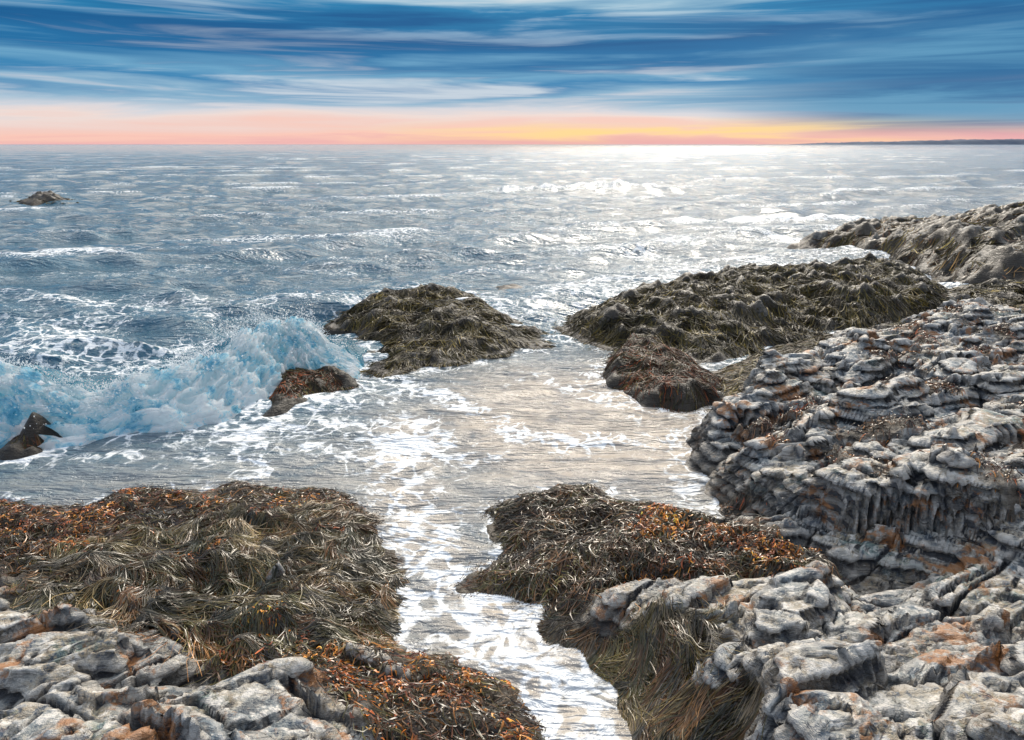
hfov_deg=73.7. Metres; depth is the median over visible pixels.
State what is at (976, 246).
seaweed bed
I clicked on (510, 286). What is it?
foam
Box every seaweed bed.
[0,476,554,739]
[0,494,410,686]
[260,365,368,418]
[446,479,863,656]
[500,585,776,739]
[692,303,1023,426]
[794,202,1023,281]
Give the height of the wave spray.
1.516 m
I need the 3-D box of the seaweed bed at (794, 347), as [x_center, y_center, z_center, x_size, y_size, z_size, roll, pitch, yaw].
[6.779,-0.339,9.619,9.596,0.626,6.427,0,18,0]
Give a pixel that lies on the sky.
(72, 71)
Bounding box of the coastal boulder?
[685,297,1023,543]
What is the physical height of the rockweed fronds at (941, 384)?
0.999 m
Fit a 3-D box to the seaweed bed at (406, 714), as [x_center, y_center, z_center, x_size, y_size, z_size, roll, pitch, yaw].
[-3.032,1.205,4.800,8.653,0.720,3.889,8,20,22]
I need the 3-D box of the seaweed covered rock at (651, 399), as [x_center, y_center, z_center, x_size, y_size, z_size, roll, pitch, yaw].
[2.062,-0.027,9.484,1.875,0.550,3.225,0,18,0]
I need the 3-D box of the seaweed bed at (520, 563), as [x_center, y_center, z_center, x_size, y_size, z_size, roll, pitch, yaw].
[0.837,1.238,4.952,3.005,0.563,2.189,17,25,42]
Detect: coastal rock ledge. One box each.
[0,481,542,739]
[456,487,1023,739]
[711,304,1023,395]
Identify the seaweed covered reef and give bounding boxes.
[552,252,956,363]
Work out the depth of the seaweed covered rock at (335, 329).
10.98 m
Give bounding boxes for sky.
[0,0,1023,143]
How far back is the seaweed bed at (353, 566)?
4.68 m
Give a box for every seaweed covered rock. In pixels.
[0,412,61,459]
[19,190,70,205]
[263,366,358,416]
[322,283,550,377]
[603,333,724,411]
[947,278,1023,304]
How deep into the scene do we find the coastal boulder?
6.27 m
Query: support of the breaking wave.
on the sea
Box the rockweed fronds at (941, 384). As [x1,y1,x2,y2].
[716,300,1023,521]
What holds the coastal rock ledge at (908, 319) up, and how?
in the sea
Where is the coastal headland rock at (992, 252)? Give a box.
[787,200,1023,283]
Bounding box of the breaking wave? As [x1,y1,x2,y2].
[0,316,366,449]
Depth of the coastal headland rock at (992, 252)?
17.29 m
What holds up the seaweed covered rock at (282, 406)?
in the sea
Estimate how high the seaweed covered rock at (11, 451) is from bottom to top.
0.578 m
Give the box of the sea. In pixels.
[0,144,1023,739]
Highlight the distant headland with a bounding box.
[787,139,1023,144]
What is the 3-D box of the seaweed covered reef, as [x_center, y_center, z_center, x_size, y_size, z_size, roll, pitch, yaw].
[5.626,-1.628,13.846,11.197,0.875,5.819,-9,20,-25]
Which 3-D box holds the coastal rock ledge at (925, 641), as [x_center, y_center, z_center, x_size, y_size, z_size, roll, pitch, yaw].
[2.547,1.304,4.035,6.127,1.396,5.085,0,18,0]
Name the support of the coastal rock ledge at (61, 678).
in the sea
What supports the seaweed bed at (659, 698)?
on the coastal rock ledge at (925, 641)
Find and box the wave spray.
[0,250,350,428]

